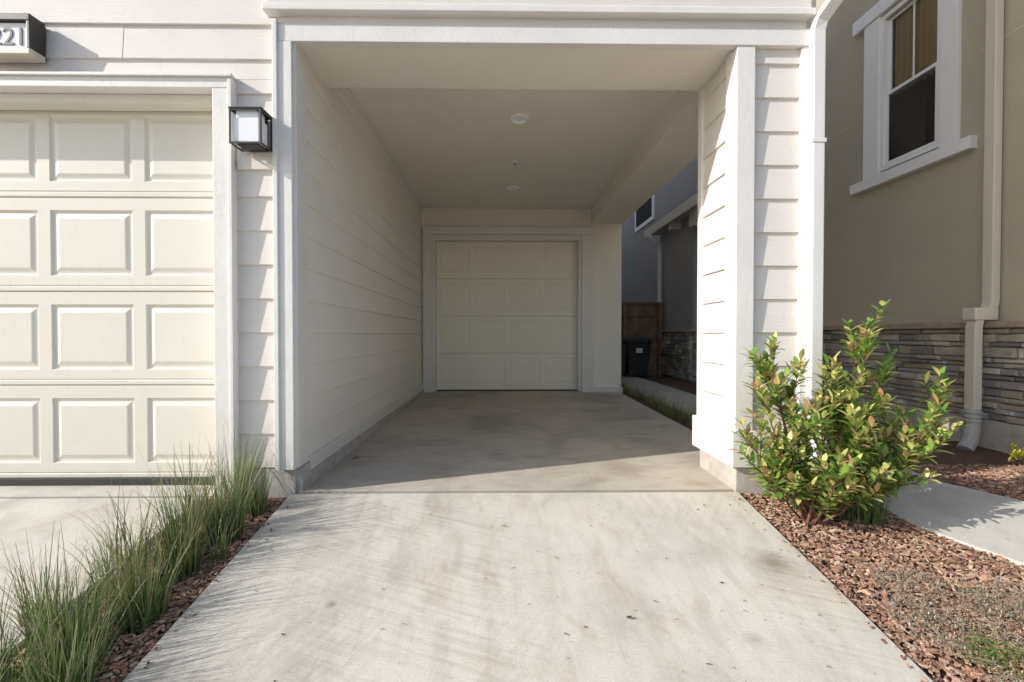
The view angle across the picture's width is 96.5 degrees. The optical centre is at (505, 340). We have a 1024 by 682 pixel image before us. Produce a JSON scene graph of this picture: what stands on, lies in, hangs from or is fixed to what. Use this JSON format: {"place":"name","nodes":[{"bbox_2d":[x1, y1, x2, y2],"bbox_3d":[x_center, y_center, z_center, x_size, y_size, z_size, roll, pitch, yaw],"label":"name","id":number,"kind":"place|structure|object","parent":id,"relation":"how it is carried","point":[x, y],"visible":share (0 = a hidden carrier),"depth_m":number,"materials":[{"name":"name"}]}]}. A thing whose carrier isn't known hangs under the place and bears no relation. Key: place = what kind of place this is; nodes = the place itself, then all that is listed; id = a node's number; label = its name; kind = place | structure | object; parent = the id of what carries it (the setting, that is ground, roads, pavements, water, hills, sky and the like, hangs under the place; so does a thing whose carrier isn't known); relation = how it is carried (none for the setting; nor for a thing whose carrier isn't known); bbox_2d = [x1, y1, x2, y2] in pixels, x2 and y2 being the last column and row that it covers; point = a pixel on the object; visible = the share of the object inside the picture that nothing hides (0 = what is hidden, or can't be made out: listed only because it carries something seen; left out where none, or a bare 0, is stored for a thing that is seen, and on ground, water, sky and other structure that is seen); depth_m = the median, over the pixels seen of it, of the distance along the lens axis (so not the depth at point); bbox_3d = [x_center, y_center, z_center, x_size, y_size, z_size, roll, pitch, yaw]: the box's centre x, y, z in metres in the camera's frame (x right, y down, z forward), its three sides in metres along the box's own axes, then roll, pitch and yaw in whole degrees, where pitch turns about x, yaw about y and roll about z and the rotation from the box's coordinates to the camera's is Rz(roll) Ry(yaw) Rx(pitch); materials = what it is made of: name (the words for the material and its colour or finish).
{"place":"outdoors","nodes":[
{"label":"outdoors","id":0,"kind":"place"},
{"bbox_2d":[0,414,288,681],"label":"ornamental grass","id":1,"kind":"object","parent":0,"point":[132,584],"depth_m":1.92,"materials":[{"name":"green plant"}]},
{"bbox_2d":[296,390,733,493],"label":"garage floor","id":2,"kind":"structure","parent":0,"point":[577,441],"depth_m":3.91,"materials":[{"name":"concrete"}]},
{"bbox_2d":[14,375,1023,681],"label":"ground","id":3,"kind":"structure","parent":0,"point":[982,455],"depth_m":2.48,"materials":[{"name":"soil"}]},
{"bbox_2d":[0,498,200,662],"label":"garage apron","id":4,"kind":"object","parent":3,"relation":"on","point":[35,518],"depth_m":2.45,"materials":[{"name":"concrete"}]},
{"bbox_2d":[0,485,226,498],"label":"garage threshold","id":5,"kind":"object","parent":3,"relation":"on","point":[40,492],"visible":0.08,"depth_m":2.92,"materials":[{"name":"concrete"}]},
{"bbox_2d":[11,498,284,681],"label":"bark mulch strip","id":6,"kind":"object","parent":3,"relation":"on","point":[184,589],"visible":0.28,"depth_m":1.95,"materials":[{"name":"brown wood"}]},
{"bbox_2d":[0,0,815,497],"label":"townhouse","id":7,"kind":"structure","parent":3,"relation":"on","point":[374,252],"depth_m":3.04,"materials":[{"name":"beige paint"}]},
{"bbox_2d":[0,13,45,62],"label":"house number sign","id":8,"kind":"object","parent":7,"relation":"attached to","point":[22,37],"visible":1,"depth_m":2.76,"materials":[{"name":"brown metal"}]},
{"bbox_2d":[0,110,215,477],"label":"garage door","id":9,"kind":"structure","parent":7,"relation":"in","point":[107,356],"depth_m":3.04,"materials":[{"name":"paint"}]},
{"bbox_2d":[228,106,272,170],"bbox_3d":[-1.563,-1.231,2.798,0.233,0.315,0.198,0,1,-1],"label":"wall lantern","id":10,"kind":"object","parent":7,"relation":"attached to","point":[253,132],"depth_m":2.74,"materials":[{"name":"paint"}]},
{"bbox_2d":[436,242,576,389],"bbox_3d":[0.017,-0.420,7.724,2.430,2.510,0.016,0,1,-1],"label":"rear garage door","id":11,"kind":"structure","parent":7,"relation":"in","point":[507,311],"depth_m":7.72,"materials":[{"name":"paint"}]},
{"bbox_2d":[506,186,518,190],"bbox_3d":[0.099,-2.168,6.503,0.186,0.020,0.186,0,1,-1],"label":"recessed ceiling light","id":12,"kind":"object","parent":7,"relation":"attached to","point":[512,188],"visible":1,"depth_m":6.51,"materials":[{"name":"white glass"}]},
{"bbox_2d":[510,113,528,123],"bbox_3d":[0.128,-2.139,4.404,0.186,0.020,0.186,0,1,-1],"label":"recessed ceiling light","id":13,"kind":"object","parent":7,"relation":"attached to","point":[518,118],"visible":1,"depth_m":4.40,"materials":[{"name":"white glass"}]},
{"bbox_2d":[805,0,842,476],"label":"downspout","id":14,"kind":"object","parent":7,"relation":"attached to","point":[816,141],"visible":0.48,"depth_m":2.85,"materials":[{"name":"white metal"}]},
{"bbox_2d":[621,302,662,375],"bbox_3d":[2.836,-0.043,11.021,1.900,1.785,0.180,0,1,-1],"label":"wooden fence","id":15,"kind":"object","parent":3,"relation":"on","point":[632,315],"visible":0.34,"depth_m":11.06,"materials":[{"name":"brown wood"}]},
{"bbox_2d":[660,215,697,382],"bbox_3d":[4.056,-0.865,10.297,0.499,3.550,1.900,0,1,-1],"label":"bumpout","id":16,"kind":"object","parent":3,"relation":"on","point":[679,280],"visible":0.36,"depth_m":9.98,"materials":[{"name":"grey paint"}]},
{"bbox_2d":[648,231,661,301],"bbox_3d":[3.586,-0.950,11.039,0.320,3.400,0.070,0,1,-1],"label":"downspout","id":17,"kind":"object","parent":16,"relation":"attached to","point":[654,241],"visible":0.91,"depth_m":11.00,"materials":[{"name":"white metal"}]},
{"bbox_2d":[644,193,697,238],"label":"eave fascia","id":18,"kind":"structure","parent":16,"relation":"attached to","point":[682,208],"depth_m":9.57,"materials":[{"name":"white wood"}]},
{"bbox_2d":[652,205,697,235],"bbox_3d":[3.909,-2.667,10.020,0.738,0.060,3.000,0,1,-1],"label":"eave","id":19,"kind":"object","parent":16,"relation":"attached to","point":[681,217],"visible":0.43,"depth_m":10.56,"materials":[{"name":"beige wood"}]},
{"bbox_2d":[660,329,696,331],"bbox_3d":[3.932,-0.231,10.254,0.490,0.058,2.000,0,1,-1],"label":"bumpout cap","id":20,"kind":"object","parent":16,"relation":"attached to","point":[681,330],"visible":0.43,"depth_m":9.73,"materials":[{"name":"grey stone"}]},
{"bbox_2d":[621,375,1023,567],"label":"walkway","id":21,"kind":"structure","parent":3,"relation":"on","point":[978,520],"depth_m":2.71,"materials":[{"name":"concrete"}]},
{"bbox_2d":[621,337,627,375],"bbox_3d":[2.473,0.367,10.568,0.605,0.919,0.737,0,1,-1],"label":"trash bin","id":22,"kind":"object","parent":21,"relation":"on","point":[623,352],"visible":0.29,"depth_m":10.27,"materials":[{"name":"plastic"}]},
{"bbox_2d":[621,337,652,375],"bbox_3d":[2.973,0.367,10.525,0.605,0.919,0.737,0,1,-1],"label":"trash bin","id":23,"kind":"object","parent":21,"relation":"on","point":[638,355],"visible":0.75,"depth_m":10.24,"materials":[{"name":"plastic"}]},
{"bbox_2d":[649,105,1023,420],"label":"wall","id":24,"kind":"structure","parent":3,"relation":"on","point":[910,246],"depth_m":4.76,"materials":[{"name":"beige paint"}]},
{"bbox_2d":[824,39,925,191],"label":"wall","id":25,"kind":"structure","parent":24,"relation":"on","point":[844,88],"depth_m":5.75,"materials":[{"name":"beige paint"}]},
{"bbox_2d":[816,0,918,68],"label":"wall top","id":26,"kind":"structure","parent":25,"relation":"on","point":[841,40],"depth_m":5.91,"materials":[{"name":"beige paint"}]},
{"bbox_2d":[853,0,901,36],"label":"trim head","id":27,"kind":"object","parent":26,"relation":"attached to","point":[873,13],"depth_m":5.38,"materials":[{"name":"white plastic"}]},
{"bbox_2d":[881,0,908,21],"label":"frame","id":28,"kind":"object","parent":26,"relation":"attached to","point":[894,9],"visible":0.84,"depth_m":5.13,"materials":[{"name":"white plastic"}]},
{"bbox_2d":[889,0,917,21],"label":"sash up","id":29,"kind":"object","parent":28,"relation":"attached to","point":[902,10],"visible":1,"depth_m":5.08,"materials":[{"name":"white plastic"}]},
{"bbox_2d":[913,2,915,75],"bbox_3d":[4.420,-3.248,4.951,0.010,0.840,0.015,0,1,-1],"label":"muntin","id":30,"kind":"object","parent":29,"relation":"hanging from","point":[914,6],"visible":1,"depth_m":4.95,"materials":[{"name":"white plastic"}]},
{"bbox_2d":[879,142,938,171],"bbox_3d":[4.401,-1.993,4.965,0.080,0.050,0.740,0,1,-1],"label":"frame","id":31,"kind":"object","parent":24,"relation":"on","point":[911,156],"visible":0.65,"depth_m":4.93,"materials":[{"name":"white plastic"}]},
{"bbox_2d":[879,19,888,167],"bbox_3d":[4.396,-2.862,5.298,0.078,1.680,0.050,0,1,-1],"label":"frame","id":32,"kind":"object","parent":31,"relation":"on","point":[884,67],"visible":0.76,"depth_m":5.28,"materials":[{"name":"white plastic"}]},
{"bbox_2d":[888,20,892,91],"bbox_3d":[4.420,-3.257,5.251,0.021,0.820,0.035,0,1,-1],"label":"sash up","id":33,"kind":"object","parent":32,"relation":"attached to","point":[890,79],"visible":0.87,"depth_m":5.24,"materials":[{"name":"white plastic"}]},
{"bbox_2d":[891,0,937,97],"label":"curtain","id":34,"kind":"object","parent":32,"relation":"hanging from","point":[925,34],"visible":0.82,"depth_m":4.97,"materials":[{"name":"fabric"}]},
{"bbox_2d":[885,140,935,164],"bbox_3d":[4.396,-2.035,4.965,0.030,0.035,0.640,0,1,-1],"label":"sash","id":35,"kind":"object","parent":31,"relation":"on","point":[911,152],"visible":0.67,"depth_m":4.94,"materials":[{"name":"white plastic"}]},
{"bbox_2d":[885,95,889,162],"bbox_3d":[4.391,-2.437,5.262,0.028,0.760,0.035,0,1,-1],"label":"sash","id":36,"kind":"object","parent":35,"relation":"on","point":[887,128],"visible":1,"depth_m":5.25,"materials":[{"name":"white plastic"}]},
{"bbox_2d":[935,65,936,139],"bbox_3d":[4.400,-2.429,4.657,0.028,0.760,0.035,0,1,-1],"label":"sash","id":37,"kind":"object","parent":35,"relation":"on","point":[935,96],"visible":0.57,"depth_m":4.67,"materials":[{"name":"white plastic"}]},
{"bbox_2d":[936,0,939,141],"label":"frame","id":38,"kind":"object","parent":31,"relation":"on","point":[938,74],"visible":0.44,"depth_m":4.62,"materials":[{"name":"white plastic"}]},
{"bbox_2d":[885,62,936,96],"bbox_3d":[4.396,-2.830,4.954,0.030,0.035,0.640,0,1,-1],"label":"meeting rail","id":39,"kind":"object","parent":38,"relation":"attached to","point":[913,78],"visible":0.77,"depth_m":4.94,"materials":[{"name":"white plastic"}]},
{"bbox_2d":[890,68,934,96],"bbox_3d":[4.424,-2.825,4.954,0.023,0.035,0.640,0,1,-1],"label":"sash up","id":40,"kind":"object","parent":38,"relation":"attached to","point":[913,82],"visible":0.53,"depth_m":4.97,"materials":[{"name":"white plastic"}]},
{"bbox_2d":[850,135,977,194],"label":"trim sill","id":41,"kind":"structure","parent":24,"relation":"attached to","point":[952,150],"depth_m":4.79,"materials":[{"name":"white plastic"}]},
{"bbox_2d":[863,16,882,179],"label":"trim","id":42,"kind":"structure","parent":41,"relation":"on","point":[871,104],"depth_m":5.42,"materials":[{"name":"white plastic"}]},
{"bbox_2d":[939,0,961,147],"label":"trim","id":43,"kind":"structure","parent":41,"relation":"on","point":[950,70],"depth_m":4.47,"materials":[{"name":"white plastic"}]},
{"bbox_2d":[925,71,934,144],"bbox_3d":[4.906,-2.853,4.961,0.050,1.670,0.700,0,1,-1],"label":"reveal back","id":44,"kind":"object","parent":24,"relation":"on","point":[930,114],"visible":0.08,"depth_m":5.25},
{"bbox_2d":[960,0,1023,132],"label":"wall","id":45,"kind":"structure","parent":24,"relation":"on","point":[973,63],"depth_m":4.22,"materials":[{"name":"beige paint"}]},
{"bbox_2d":[956,0,1003,451],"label":"neighbor downspout","id":46,"kind":"object","parent":45,"relation":"attached to","point":[975,318],"visible":0.98,"depth_m":4.04,"materials":[{"name":"beige metal"}]},
{"bbox_2d":[981,25,1023,50],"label":"stucco joint","id":47,"kind":"object","parent":45,"relation":"attached to","point":[1009,33],"visible":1,"depth_m":3.96,"materials":[{"name":"beige metal"}]},
{"bbox_2d":[660,328,1023,424],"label":"stone veneer","id":48,"kind":"object","parent":3,"relation":"on","point":[919,352],"visible":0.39,"depth_m":4.65,"materials":[{"name":"grey stone"}]},
{"bbox_2d":[823,325,843,329],"bbox_3d":[4.308,-0.171,5.937,0.120,0.056,0.362,0,1,-1],"label":"stone cap","id":49,"kind":"object","parent":48,"relation":"on","point":[833,327],"visible":0.65,"depth_m":5.93,"materials":[{"name":"beige stone"}]},
{"bbox_2d":[844,325,877,329],"bbox_3d":[4.313,-0.165,5.537,0.120,0.056,0.432,0,1,-1],"label":"stone cap","id":50,"kind":"object","parent":48,"relation":"on","point":[852,327],"visible":0.37,"depth_m":5.56,"materials":[{"name":"beige stone"}]},
{"bbox_2d":[874,324,900,328],"bbox_3d":[4.319,-0.160,5.130,0.120,0.056,0.374,0,1,-1],"label":"stone cap","id":51,"kind":"object","parent":48,"relation":"on","point":[890,326],"visible":0.55,"depth_m":5.08,"materials":[{"name":"beige stone"}]},
{"bbox_2d":[901,323,948,328],"bbox_3d":[4.324,-0.154,4.726,0.120,0.056,0.426,0,1,-1],"label":"stone cap","id":52,"kind":"object","parent":48,"relation":"on","point":[922,326],"visible":0.83,"depth_m":4.69,"materials":[{"name":"beige stone"}]},
{"bbox_2d":[939,322,983,327],"bbox_3d":[4.330,-0.149,4.303,0.120,0.056,0.411,0,1,-1],"label":"stone cap","id":53,"kind":"object","parent":48,"relation":"on","point":[954,325],"visible":0.53,"depth_m":4.36,"materials":[{"name":"beige stone"}]},
{"bbox_2d":[984,321,1023,327],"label":"stone cap","id":54,"kind":"object","parent":48,"relation":"on","point":[1004,324],"visible":0.97,"depth_m":3.93,"materials":[{"name":"beige stone"}]},
{"bbox_2d":[740,463,1023,681],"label":"bark mulch","id":55,"kind":"object","parent":3,"relation":"on","point":[993,475],"visible":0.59,"depth_m":2.23,"materials":[{"name":"brown wood"}]},
{"bbox_2d":[787,461,901,525],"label":"shade grass","id":56,"kind":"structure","parent":55,"relation":"on","point":[858,511],"depth_m":2.62,"materials":[{"name":"plant"}]},
{"bbox_2d":[727,299,967,526],"bbox_3d":[1.935,0.415,2.566,1.361,1.307,0.620,0,1,-1],"label":"green shrub","id":57,"kind":"object","parent":55,"relation":"on","point":[881,465],"visible":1,"depth_m":2.55,"materials":[{"name":"green plant"}]},
{"bbox_2d":[822,357,901,454],"bbox_3d":[2.290,0.529,3.014,0.579,0.918,0.406,0,1,-1],"label":"dark shrub","id":58,"kind":"object","parent":55,"relation":"on","point":[897,408],"visible":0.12,"depth_m":3.02,"materials":[{"name":"green plant"}]},
{"bbox_2d":[869,564,1023,681],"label":"groundcover plant","id":59,"kind":"object","parent":55,"relation":"on","point":[988,646],"visible":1,"depth_m":1.87,"materials":[{"name":"green plant"}]},
{"bbox_2d":[1006,443,1023,467],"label":"yellow shrub","id":60,"kind":"object","parent":55,"relation":"on","point":[1016,455],"visible":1,"depth_m":3.52,"materials":[{"name":"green plant"}]},
{"bbox_2d":[822,391,1023,454],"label":"foundation","id":61,"kind":"object","parent":3,"relation":"on","point":[996,435],"depth_m":4.11,"materials":[{"name":"concrete"}]},
{"bbox_2d":[122,492,932,681],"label":"driveway","id":62,"kind":"structure","parent":0,"point":[325,570],"depth_m":1.98,"materials":[{"name":"concrete"}]},
{"bbox_2d":[143,498,927,681],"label":"stray bark","id":63,"kind":"object","parent":62,"relation":"on","point":[791,544],"visible":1,"depth_m":1.90,"materials":[{"name":"brown wood"}]},
{"bbox_2d":[270,396,819,681],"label":"leaf litter","id":64,"kind":"object","parent":62,"relation":"on","point":[556,557],"visible":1,"depth_m":1.95,"materials":[{"name":"brown plant"}]},
{"bbox_2d":[619,373,696,428],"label":"side yard grass","id":65,"kind":"structure","parent":0,"point":[672,413],"depth_m":6.04,"materials":[{"name":"green plant"}]},
{"bbox_2d":[621,155,697,327],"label":"gray upper wall","id":66,"kind":"structure","parent":0,"point":[639,274],"depth_m":13.57,"materials":[{"name":"grey paint"}]},
{"bbox_2d":[635,194,654,232],"bbox_3d":[4.205,-3.990,13.907,0.040,1.000,1.800,0,1,-1],"label":"window trim","id":67,"kind":"structure","parent":66,"relation":"attached to","point":[646,222],"depth_m":13.36,"materials":[{"name":"white plastic"}]},
{"bbox_2d":[636,197,651,227],"bbox_3d":[4.188,-3.990,13.907,0.015,0.760,1.500,0,1,-1],"label":"window glass","id":68,"kind":"object","parent":67,"relation":"attached to","point":[644,212],"visible":0.64,"depth_m":13.80,"materials":[{"name":"black glass"}]},
{"bbox_2d":[669,220,681,229],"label":"bracket beam","id":69,"kind":"structure","parent":66,"relation":"attached to","point":[675,224],"depth_m":9.92,"materials":[{"name":"beige wood"}]},
{"bbox_2d":[689,207,697,227],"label":"bracket beam","id":70,"kind":"structure","parent":66,"relation":"attached to","point":[693,217],"depth_m":8.99,"materials":[{"name":"beige wood"}]}
]}

